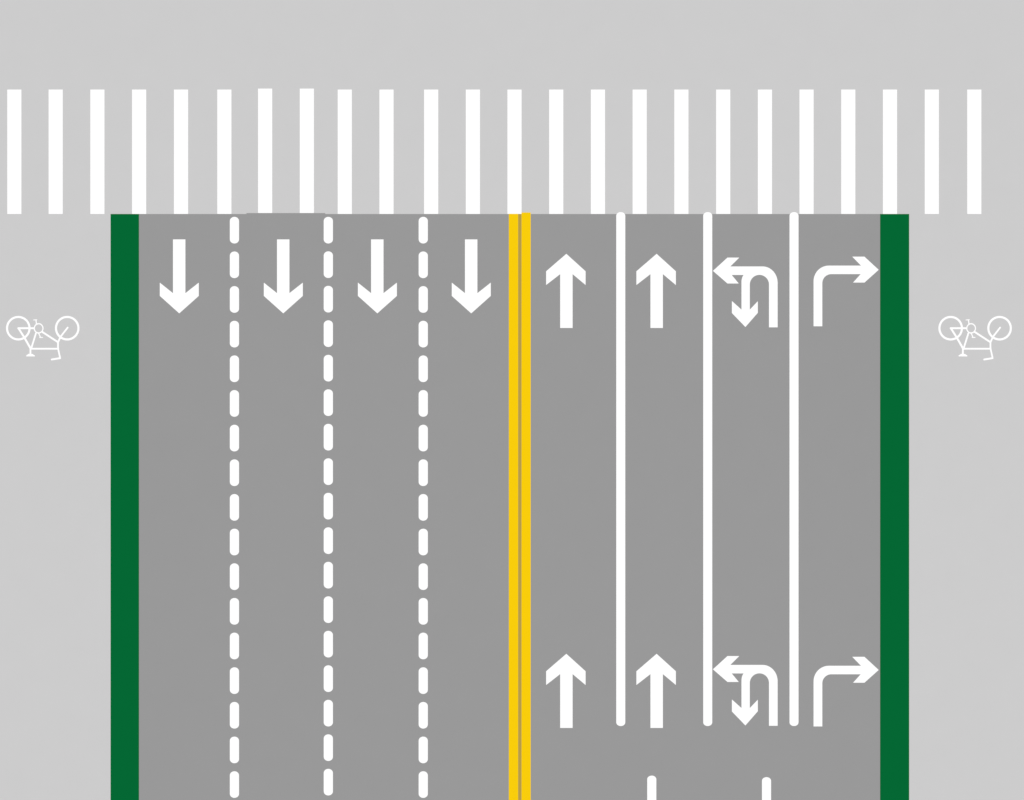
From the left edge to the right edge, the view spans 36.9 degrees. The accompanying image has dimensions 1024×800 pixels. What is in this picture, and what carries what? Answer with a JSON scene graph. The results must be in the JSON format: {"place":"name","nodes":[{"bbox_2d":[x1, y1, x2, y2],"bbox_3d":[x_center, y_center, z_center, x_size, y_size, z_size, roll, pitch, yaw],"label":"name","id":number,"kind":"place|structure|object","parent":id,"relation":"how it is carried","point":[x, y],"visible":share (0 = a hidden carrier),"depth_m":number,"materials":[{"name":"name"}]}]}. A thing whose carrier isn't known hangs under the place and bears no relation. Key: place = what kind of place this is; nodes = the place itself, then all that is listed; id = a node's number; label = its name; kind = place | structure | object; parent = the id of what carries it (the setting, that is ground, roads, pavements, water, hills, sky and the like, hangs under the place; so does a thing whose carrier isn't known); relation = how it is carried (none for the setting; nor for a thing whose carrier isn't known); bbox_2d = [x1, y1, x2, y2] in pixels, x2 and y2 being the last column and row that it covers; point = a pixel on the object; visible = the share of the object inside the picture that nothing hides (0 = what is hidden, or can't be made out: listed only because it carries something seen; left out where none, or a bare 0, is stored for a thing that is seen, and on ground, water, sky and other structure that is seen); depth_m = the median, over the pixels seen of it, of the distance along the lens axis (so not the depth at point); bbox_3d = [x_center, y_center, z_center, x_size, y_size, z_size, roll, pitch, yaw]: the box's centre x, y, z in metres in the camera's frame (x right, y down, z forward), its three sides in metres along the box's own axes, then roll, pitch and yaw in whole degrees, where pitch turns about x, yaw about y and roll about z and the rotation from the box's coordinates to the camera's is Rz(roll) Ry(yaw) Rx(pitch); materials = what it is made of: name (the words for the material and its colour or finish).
{"place":"outdoors","nodes":[
{"label":"outdoors","id":0,"kind":"place"},
{"bbox_2d":[139,213,879,799],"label":"road","id":1,"kind":"structure","parent":0,"point":[281,489],"depth_m":59.99,"materials":[{"name":"grey asphalt"}]},
{"bbox_2d":[160,239,198,312],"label":"down arrow","id":2,"kind":"object","parent":1,"relation":"on","point":[178,299],"visible":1,"depth_m":59.99,"materials":[{"name":"white paint"}]},
{"bbox_2d":[230,494,238,520],"bbox_3d":[-10.841,4.193,59.993,0.359,0.006,1.040,0,90,0],"label":"lane marking","id":3,"kind":"object","parent":1,"relation":"on","point":[234,507],"visible":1,"depth_m":59.99,"materials":[{"name":"white paint"}]},
{"bbox_2d":[230,563,238,589],"bbox_3d":[-10.841,6.900,59.993,0.359,0.006,1.040,0,90,0],"label":"lane marking","id":4,"kind":"object","parent":1,"relation":"on","point":[234,576],"visible":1,"depth_m":59.99,"materials":[{"name":"white paint"}]},
{"bbox_2d":[230,598,238,624],"bbox_3d":[-10.841,8.253,59.993,0.359,0.006,1.040,0,90,0],"label":"lane marking","id":5,"kind":"object","parent":1,"relation":"on","point":[234,611],"visible":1,"depth_m":59.99,"materials":[{"name":"white paint"}]},
{"bbox_2d":[230,667,238,693],"bbox_3d":[-10.841,10.960,59.993,0.359,0.006,1.040,0,90,0],"label":"lane marking","id":6,"kind":"object","parent":1,"relation":"on","point":[234,680],"visible":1,"depth_m":59.99,"materials":[{"name":"white paint"}]},
{"bbox_2d":[230,286,238,312],"bbox_3d":[-10.841,-3.927,59.993,0.359,0.006,1.040,0,90,0],"label":"lane marking","id":7,"kind":"object","parent":1,"relation":"on","point":[234,299],"visible":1,"depth_m":59.99,"materials":[{"name":"white paint"}]},
{"bbox_2d":[230,390,238,416],"bbox_3d":[-10.841,0.133,59.993,0.359,0.006,1.040,0,90,0],"label":"lane marking","id":8,"kind":"object","parent":1,"relation":"on","point":[234,403],"visible":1,"depth_m":59.99,"materials":[{"name":"white paint"}]},
{"bbox_2d":[230,771,238,797],"bbox_3d":[-10.841,15.020,59.993,0.359,0.006,1.040,0,90,0],"label":"lane marking","id":9,"kind":"object","parent":1,"relation":"on","point":[234,784],"visible":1,"depth_m":59.99,"materials":[{"name":"white paint"}]},
{"bbox_2d":[230,459,238,485],"bbox_3d":[-10.841,2.840,59.993,0.359,0.006,1.040,0,90,0],"label":"lane marking","id":10,"kind":"object","parent":1,"relation":"on","point":[234,472],"visible":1,"depth_m":59.99,"materials":[{"name":"white paint"}]},
{"bbox_2d":[230,702,238,728],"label":"lane marking","id":11,"kind":"object","parent":1,"relation":"on","point":[234,715],"visible":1,"depth_m":59.99,"materials":[{"name":"white paint"}]},
{"bbox_2d":[230,355,238,381],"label":"lane marking","id":12,"kind":"object","parent":1,"relation":"on","point":[234,368],"visible":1,"depth_m":59.99,"materials":[{"name":"white paint"}]},
{"bbox_2d":[230,217,238,242],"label":"lane marking","id":13,"kind":"object","parent":1,"relation":"on","point":[234,229],"visible":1,"depth_m":59.99,"materials":[{"name":"white paint"}]},
{"bbox_2d":[230,252,238,277],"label":"lane marking","id":14,"kind":"object","parent":1,"relation":"on","point":[234,264],"visible":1,"depth_m":59.99,"materials":[{"name":"white paint"}]},
{"bbox_2d":[230,321,238,346],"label":"lane marking","id":15,"kind":"object","parent":1,"relation":"on","point":[234,333],"visible":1,"depth_m":59.99,"materials":[{"name":"white paint"}]},
{"bbox_2d":[230,425,238,450],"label":"lane marking","id":16,"kind":"object","parent":1,"relation":"on","point":[234,437],"visible":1,"depth_m":59.99,"materials":[{"name":"white paint"}]},
{"bbox_2d":[230,529,238,554],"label":"lane marking","id":17,"kind":"object","parent":1,"relation":"on","point":[234,541],"visible":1,"depth_m":59.99,"materials":[{"name":"white paint"}]},
{"bbox_2d":[230,633,238,658],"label":"lane marking","id":18,"kind":"object","parent":1,"relation":"on","point":[234,645],"visible":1,"depth_m":59.99,"materials":[{"name":"white paint"}]},
{"bbox_2d":[230,737,238,762],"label":"lane marking","id":19,"kind":"object","parent":1,"relation":"on","point":[234,749],"visible":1,"depth_m":59.99,"materials":[{"name":"white paint"}]},
{"bbox_2d":[264,239,302,312],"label":"down arrow","id":20,"kind":"object","parent":1,"relation":"on","point":[282,299],"visible":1,"depth_m":59.99,"materials":[{"name":"white paint"}]},
{"bbox_2d":[324,251,332,277],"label":"lane marking","id":21,"kind":"object","parent":1,"relation":"on","point":[328,264],"visible":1,"depth_m":59.99,"materials":[{"name":"white paint"}]},
{"bbox_2d":[324,320,332,346],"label":"lane marking","id":22,"kind":"object","parent":1,"relation":"on","point":[328,333],"visible":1,"depth_m":59.99,"materials":[{"name":"white paint"}]},
{"bbox_2d":[324,389,332,415],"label":"lane marking","id":23,"kind":"object","parent":1,"relation":"on","point":[328,402],"visible":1,"depth_m":59.99,"materials":[{"name":"white paint"}]},
{"bbox_2d":[324,458,332,484],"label":"lane marking","id":24,"kind":"object","parent":1,"relation":"on","point":[328,471],"visible":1,"depth_m":59.99,"materials":[{"name":"white paint"}]},
{"bbox_2d":[324,527,332,553],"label":"lane marking","id":25,"kind":"object","parent":1,"relation":"on","point":[328,540],"visible":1,"depth_m":59.99,"materials":[{"name":"white paint"}]},
{"bbox_2d":[324,596,332,622],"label":"lane marking","id":26,"kind":"object","parent":1,"relation":"on","point":[328,609],"visible":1,"depth_m":59.99,"materials":[{"name":"white paint"}]},
{"bbox_2d":[324,665,332,691],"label":"lane marking","id":27,"kind":"object","parent":1,"relation":"on","point":[328,678],"visible":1,"depth_m":59.99,"materials":[{"name":"white paint"}]},
{"bbox_2d":[324,734,332,760],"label":"lane marking","id":28,"kind":"object","parent":1,"relation":"on","point":[328,747],"visible":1,"depth_m":59.99,"materials":[{"name":"white paint"}]},
{"bbox_2d":[324,217,332,242],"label":"lane marking","id":29,"kind":"object","parent":1,"relation":"on","point":[328,229],"visible":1,"depth_m":59.99,"materials":[{"name":"white paint"}]},
{"bbox_2d":[324,286,332,311],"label":"lane marking","id":30,"kind":"object","parent":1,"relation":"on","point":[328,298],"visible":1,"depth_m":59.99,"materials":[{"name":"white paint"}]},
{"bbox_2d":[324,355,332,380],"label":"lane marking","id":31,"kind":"object","parent":1,"relation":"on","point":[328,367],"visible":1,"depth_m":59.99,"materials":[{"name":"white paint"}]},
{"bbox_2d":[324,424,332,449],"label":"lane marking","id":32,"kind":"object","parent":1,"relation":"on","point":[328,436],"visible":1,"depth_m":59.99,"materials":[{"name":"white paint"}]},
{"bbox_2d":[324,493,332,518],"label":"lane marking","id":33,"kind":"object","parent":1,"relation":"on","point":[328,505],"visible":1,"depth_m":59.99,"materials":[{"name":"white paint"}]},
{"bbox_2d":[324,562,332,587],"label":"lane marking","id":34,"kind":"object","parent":1,"relation":"on","point":[328,574],"visible":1,"depth_m":59.99,"materials":[{"name":"white paint"}]},
{"bbox_2d":[324,631,332,656],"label":"lane marking","id":35,"kind":"object","parent":1,"relation":"on","point":[328,643],"visible":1,"depth_m":59.99,"materials":[{"name":"white paint"}]},
{"bbox_2d":[324,700,332,725],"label":"lane marking","id":36,"kind":"object","parent":1,"relation":"on","point":[328,712],"visible":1,"depth_m":59.99,"materials":[{"name":"white paint"}]},
{"bbox_2d":[324,769,332,794],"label":"lane marking","id":37,"kind":"object","parent":1,"relation":"on","point":[328,781],"visible":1,"depth_m":59.99,"materials":[{"name":"white paint"}]},
{"bbox_2d":[358,239,396,312],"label":"down arrow","id":38,"kind":"object","parent":1,"relation":"on","point":[377,299],"visible":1,"depth_m":59.99,"materials":[{"name":"white paint"}]},
{"bbox_2d":[419,286,427,312],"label":"lane marking","id":39,"kind":"object","parent":1,"relation":"on","point":[423,299],"visible":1,"depth_m":59.99,"materials":[{"name":"white paint"}]},
{"bbox_2d":[419,390,427,416],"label":"lane marking","id":40,"kind":"object","parent":1,"relation":"on","point":[423,403],"visible":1,"depth_m":59.99,"materials":[{"name":"white paint"}]},
{"bbox_2d":[419,667,427,693],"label":"lane marking","id":41,"kind":"object","parent":1,"relation":"on","point":[423,680],"visible":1,"depth_m":59.99,"materials":[{"name":"white paint"}]},
{"bbox_2d":[419,771,427,797],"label":"lane marking","id":42,"kind":"object","parent":1,"relation":"on","point":[423,784],"visible":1,"depth_m":59.99,"materials":[{"name":"white paint"}]},
{"bbox_2d":[419,425,427,450],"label":"lane marking","id":43,"kind":"object","parent":1,"relation":"on","point":[423,437],"visible":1,"depth_m":59.99,"materials":[{"name":"white paint"}]},
{"bbox_2d":[419,459,427,485],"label":"lane marking","id":44,"kind":"object","parent":1,"relation":"on","point":[423,472],"visible":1,"depth_m":59.99,"materials":[{"name":"white paint"}]},
{"bbox_2d":[419,494,427,520],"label":"lane marking","id":45,"kind":"object","parent":1,"relation":"on","point":[423,507],"visible":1,"depth_m":59.99,"materials":[{"name":"white paint"}]},
{"bbox_2d":[419,563,427,589],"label":"lane marking","id":46,"kind":"object","parent":1,"relation":"on","point":[423,576],"visible":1,"depth_m":59.99,"materials":[{"name":"white paint"}]},
{"bbox_2d":[419,633,427,658],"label":"lane marking","id":47,"kind":"object","parent":1,"relation":"on","point":[423,645],"visible":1,"depth_m":59.99,"materials":[{"name":"white paint"}]},
{"bbox_2d":[419,217,427,242],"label":"lane marking","id":48,"kind":"object","parent":1,"relation":"on","point":[423,229],"visible":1,"depth_m":59.99,"materials":[{"name":"white paint"}]},
{"bbox_2d":[419,252,427,277],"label":"lane marking","id":49,"kind":"object","parent":1,"relation":"on","point":[423,264],"visible":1,"depth_m":59.99,"materials":[{"name":"white paint"}]},
{"bbox_2d":[419,321,427,346],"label":"lane marking","id":50,"kind":"object","parent":1,"relation":"on","point":[423,333],"visible":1,"depth_m":59.99,"materials":[{"name":"white paint"}]},
{"bbox_2d":[419,355,427,381],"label":"lane marking","id":51,"kind":"object","parent":1,"relation":"on","point":[423,368],"visible":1,"depth_m":59.99,"materials":[{"name":"white paint"}]},
{"bbox_2d":[419,529,427,554],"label":"lane marking","id":52,"kind":"object","parent":1,"relation":"on","point":[423,541],"visible":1,"depth_m":59.99,"materials":[{"name":"white paint"}]},
{"bbox_2d":[419,598,427,624],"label":"lane marking","id":53,"kind":"object","parent":1,"relation":"on","point":[423,611],"visible":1,"depth_m":59.99,"materials":[{"name":"white paint"}]},
{"bbox_2d":[419,702,427,728],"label":"lane marking","id":54,"kind":"object","parent":1,"relation":"on","point":[423,715],"visible":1,"depth_m":59.99,"materials":[{"name":"white paint"}]},
{"bbox_2d":[419,737,427,762],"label":"lane marking","id":55,"kind":"object","parent":1,"relation":"on","point":[423,749],"visible":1,"depth_m":59.99,"materials":[{"name":"white paint"}]},
{"bbox_2d":[452,239,490,312],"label":"down arrow","id":56,"kind":"object","parent":1,"relation":"on","point":[470,299],"visible":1,"depth_m":59.99,"materials":[{"name":"white paint"}]},
{"bbox_2d":[509,212,530,799],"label":"double yellow line","id":57,"kind":"object","parent":1,"relation":"on","point":[519,506],"visible":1,"depth_m":59.99,"materials":[{"name":"paint"}]},
{"bbox_2d":[546,254,585,327],"bbox_3d":[2.104,-4.262,59.993,1.541,0.006,2.895,0,90,0],"label":"up arrow","id":58,"kind":"object","parent":1,"relation":"on","point":[566,267],"visible":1,"depth_m":59.99,"materials":[{"name":"white paint"}]},
{"bbox_2d":[546,654,585,727],"bbox_3d":[2.104,11.360,59.993,1.541,0.006,2.895,0,90,0],"label":"up arrow","id":59,"kind":"object","parent":1,"relation":"on","point":[566,667],"visible":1,"depth_m":59.99,"materials":[{"name":"white paint"}]},
{"bbox_2d":[616,212,624,725],"bbox_3d":[4.248,2.697,59.992,0.352,0.007,20.072,0,90,0],"label":"lane line","id":60,"kind":"object","parent":1,"relation":"on","point":[620,468],"visible":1,"depth_m":59.99,"materials":[{"name":"white paint"}]},
{"bbox_2d":[647,776,655,799],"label":"lane line","id":61,"kind":"object","parent":1,"relation":"on","point":[651,787],"visible":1,"depth_m":59.99,"materials":[{"name":"white paint"}]},
{"bbox_2d":[636,654,675,727],"bbox_3d":[5.630,11.360,59.993,1.541,0.006,2.895,0,90,0],"label":"up arrow","id":62,"kind":"object","parent":1,"relation":"on","point":[656,667],"visible":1,"depth_m":59.99,"materials":[{"name":"white paint"}]},
{"bbox_2d":[636,254,675,327],"bbox_3d":[5.630,-4.262,59.993,1.541,0.006,2.895,0,90,0],"label":"up arrow","id":63,"kind":"object","parent":1,"relation":"on","point":[656,267],"visible":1,"depth_m":59.99,"materials":[{"name":"white paint"}]},
{"bbox_2d":[703,212,711,725],"bbox_3d":[7.644,2.697,59.992,0.352,0.007,20.072,0,90,0],"label":"lane line","id":64,"kind":"object","parent":1,"relation":"on","point":[707,468],"visible":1,"depth_m":59.99,"materials":[{"name":"white paint"}]},
{"bbox_2d":[713,258,777,326],"bbox_3d":[9.111,-4.200,59.993,2.527,0.006,2.723,0,90,0],"label":"turn back arrow","id":65,"kind":"object","parent":1,"relation":"on","point":[725,271],"visible":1,"depth_m":59.99,"materials":[{"name":"white paint"}]},
{"bbox_2d":[713,656,777,725],"bbox_3d":[9.111,11.362,59.993,2.527,0.006,2.724,0,90,0],"label":"turn back arrow","id":66,"kind":"object","parent":1,"relation":"on","point":[745,712],"visible":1,"depth_m":59.99,"materials":[{"name":"white paint"}]},
{"bbox_2d":[762,777,770,799],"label":"lane line","id":67,"kind":"object","parent":1,"relation":"on","point":[766,788],"visible":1,"depth_m":59.99,"materials":[{"name":"white paint"}]},
{"bbox_2d":[790,212,798,725],"bbox_3d":[11.015,2.697,59.992,0.352,0.007,20.072,0,90,0],"label":"lane line","id":68,"kind":"object","parent":1,"relation":"on","point":[794,468],"visible":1,"depth_m":59.99,"materials":[{"name":"white paint"}]},
{"bbox_2d":[814,257,877,325],"bbox_3d":[12.545,-4.486,59.993,1.666,0.006,3.357,45,90,0],"label":"turn arrow","id":69,"kind":"object","parent":1,"relation":"on","point":[867,269],"visible":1,"depth_m":59.99,"materials":[{"name":"white paint"}]},
{"bbox_2d":[814,657,877,725],"bbox_3d":[12.545,11.143,59.993,1.666,0.006,3.357,45,90,0],"label":"turn arrow","id":70,"kind":"object","parent":1,"relation":"on","point":[866,670],"visible":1,"depth_m":59.99,"materials":[{"name":"white paint"}]},
{"bbox_2d":[0,0,1023,799],"bbox_3d":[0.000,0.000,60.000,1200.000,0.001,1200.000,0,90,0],"label":"ground","id":71,"kind":"structure","parent":0,"point":[966,576],"depth_m":60.00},
{"bbox_2d":[7,90,20,213],"bbox_3d":[-19.439,-9.697,59.999,0.552,0.006,4.858,0,90,0],"label":"crossing bar","id":72,"kind":"object","parent":71,"relation":"on","point":[13,151],"visible":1,"depth_m":60.00,"materials":[{"name":"white paint"}]},
{"bbox_2d":[6,316,79,359],"bbox_3d":[-18.329,-2.416,59.995,2.870,0.013,1.738,0,90,0],"label":"bicycle symbol","id":73,"kind":"object","parent":71,"relation":"on","point":[29,328],"visible":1,"depth_m":60.00,"materials":[{"name":"white paint"}]},
{"bbox_2d":[49,90,62,213],"bbox_3d":[-17.824,-9.697,59.999,0.552,0.006,4.858,0,90,0],"label":"crossing bar","id":74,"kind":"object","parent":71,"relation":"on","point":[55,151],"visible":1,"depth_m":60.00,"materials":[{"name":"white paint"}]},
{"bbox_2d":[90,90,103,213],"bbox_3d":[-16.194,-9.697,59.999,0.552,0.006,4.858,0,90,0],"label":"crossing bar","id":75,"kind":"object","parent":71,"relation":"on","point":[96,151],"visible":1,"depth_m":60.00,"materials":[{"name":"white paint"}]},
{"bbox_2d":[111,214,138,799],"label":"green strip","id":76,"kind":"object","parent":71,"relation":"on","point":[124,506],"visible":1,"depth_m":59.99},
{"bbox_2d":[132,90,145,213],"bbox_3d":[-14.565,-9.697,59.999,0.552,0.006,4.858,0,90,0],"label":"crossing bar","id":77,"kind":"object","parent":71,"relation":"on","point":[138,151],"visible":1,"depth_m":60.00,"materials":[{"name":"white paint"}]},
{"bbox_2d":[174,90,187,213],"bbox_3d":[-12.928,-9.697,59.999,0.552,0.006,4.858,0,90,0],"label":"crossing bar","id":78,"kind":"object","parent":71,"relation":"on","point":[180,151],"visible":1,"depth_m":60.00,"materials":[{"name":"white paint"}]},
{"bbox_2d":[217,90,230,213],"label":"crossing bar","id":79,"kind":"object","parent":71,"relation":"on","point":[223,151],"visible":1,"depth_m":60.00,"materials":[{"name":"white paint"}]},
{"bbox_2d":[258,89,271,212],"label":"crossing bar","id":80,"kind":"object","parent":71,"relation":"on","point":[264,150],"visible":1,"depth_m":60.00,"materials":[{"name":"white paint"}]},
{"bbox_2d":[300,89,313,212],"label":"crossing bar","id":81,"kind":"object","parent":71,"relation":"on","point":[306,150],"visible":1,"depth_m":60.00,"materials":[{"name":"white paint"}]},
{"bbox_2d":[338,90,351,213],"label":"crossing bar","id":82,"kind":"object","parent":71,"relation":"on","point":[344,151],"visible":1,"depth_m":60.00,"materials":[{"name":"white paint"}]},
{"bbox_2d":[379,90,393,213],"bbox_3d":[-4.902,-9.697,59.999,0.552,0.006,4.858,0,90,0],"label":"crossing bar","id":83,"kind":"object","parent":71,"relation":"on","point":[386,151],"visible":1,"depth_m":60.00,"materials":[{"name":"white paint"}]},
{"bbox_2d":[424,90,437,213],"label":"crossing bar","id":84,"kind":"object","parent":71,"relation":"on","point":[430,151],"visible":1,"depth_m":60.00,"materials":[{"name":"white paint"}]},
{"bbox_2d":[466,90,479,213],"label":"crossing bar","id":85,"kind":"object","parent":71,"relation":"on","point":[472,151],"visible":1,"depth_m":60.00,"materials":[{"name":"white paint"}]},
{"bbox_2d":[507,90,521,213],"bbox_3d":[0.098,-9.697,59.999,0.552,0.006,4.858,0,90,0],"label":"crossing bar","id":86,"kind":"object","parent":71,"relation":"on","point":[514,151],"visible":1,"depth_m":60.00,"materials":[{"name":"white paint"}]},
{"bbox_2d":[549,90,562,213],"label":"crossing bar","id":87,"kind":"object","parent":71,"relation":"on","point":[555,151],"visible":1,"depth_m":60.00,"materials":[{"name":"white paint"}]},
{"bbox_2d":[591,90,604,213],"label":"crossing bar","id":88,"kind":"object","parent":71,"relation":"on","point":[597,151],"visible":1,"depth_m":60.00,"materials":[{"name":"white paint"}]},
{"bbox_2d":[633,90,646,213],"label":"crossing bar","id":89,"kind":"object","parent":71,"relation":"on","point":[639,151],"visible":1,"depth_m":60.00,"materials":[{"name":"white paint"}]},
{"bbox_2d":[674,90,687,213],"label":"crossing bar","id":90,"kind":"object","parent":71,"relation":"on","point":[680,151],"visible":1,"depth_m":60.00,"materials":[{"name":"white paint"}]},
{"bbox_2d":[716,90,729,213],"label":"crossing bar","id":91,"kind":"object","parent":71,"relation":"on","point":[722,151],"visible":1,"depth_m":60.00,"materials":[{"name":"white paint"}]},
{"bbox_2d":[758,90,771,213],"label":"crossing bar","id":92,"kind":"object","parent":71,"relation":"on","point":[764,151],"visible":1,"depth_m":60.00,"materials":[{"name":"white paint"}]},
{"bbox_2d":[799,90,813,213],"bbox_3d":[11.505,-9.697,59.999,0.552,0.006,4.858,0,90,0],"label":"crossing bar","id":93,"kind":"object","parent":71,"relation":"on","point":[806,151],"visible":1,"depth_m":60.00,"materials":[{"name":"white paint"}]},
{"bbox_2d":[841,90,854,213],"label":"crossing bar","id":94,"kind":"object","parent":71,"relation":"on","point":[847,151],"visible":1,"depth_m":60.00,"materials":[{"name":"white paint"}]},
{"bbox_2d":[883,90,896,213],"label":"crossing bar","id":95,"kind":"object","parent":71,"relation":"on","point":[889,151],"visible":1,"depth_m":60.00,"materials":[{"name":"white paint"}]},
{"bbox_2d":[880,214,908,799],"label":"green strip","id":96,"kind":"object","parent":71,"relation":"on","point":[894,506],"visible":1,"depth_m":59.99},
{"bbox_2d":[925,90,938,213],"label":"crossing bar","id":97,"kind":"object","parent":71,"relation":"on","point":[931,151],"visible":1,"depth_m":60.00,"materials":[{"name":"white paint"}]},
{"bbox_2d":[967,90,980,213],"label":"crossing bar","id":98,"kind":"object","parent":71,"relation":"on","point":[973,151],"visible":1,"depth_m":60.00,"materials":[{"name":"white paint"}]},
{"bbox_2d":[938,316,1011,359],"bbox_3d":[18.090,-2.416,59.995,2.870,0.013,1.738,0,90,0],"label":"bicycle symbol","id":99,"kind":"object","parent":71,"relation":"on","point":[974,331],"visible":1,"depth_m":60.00,"materials":[{"name":"white paint"}]}
]}

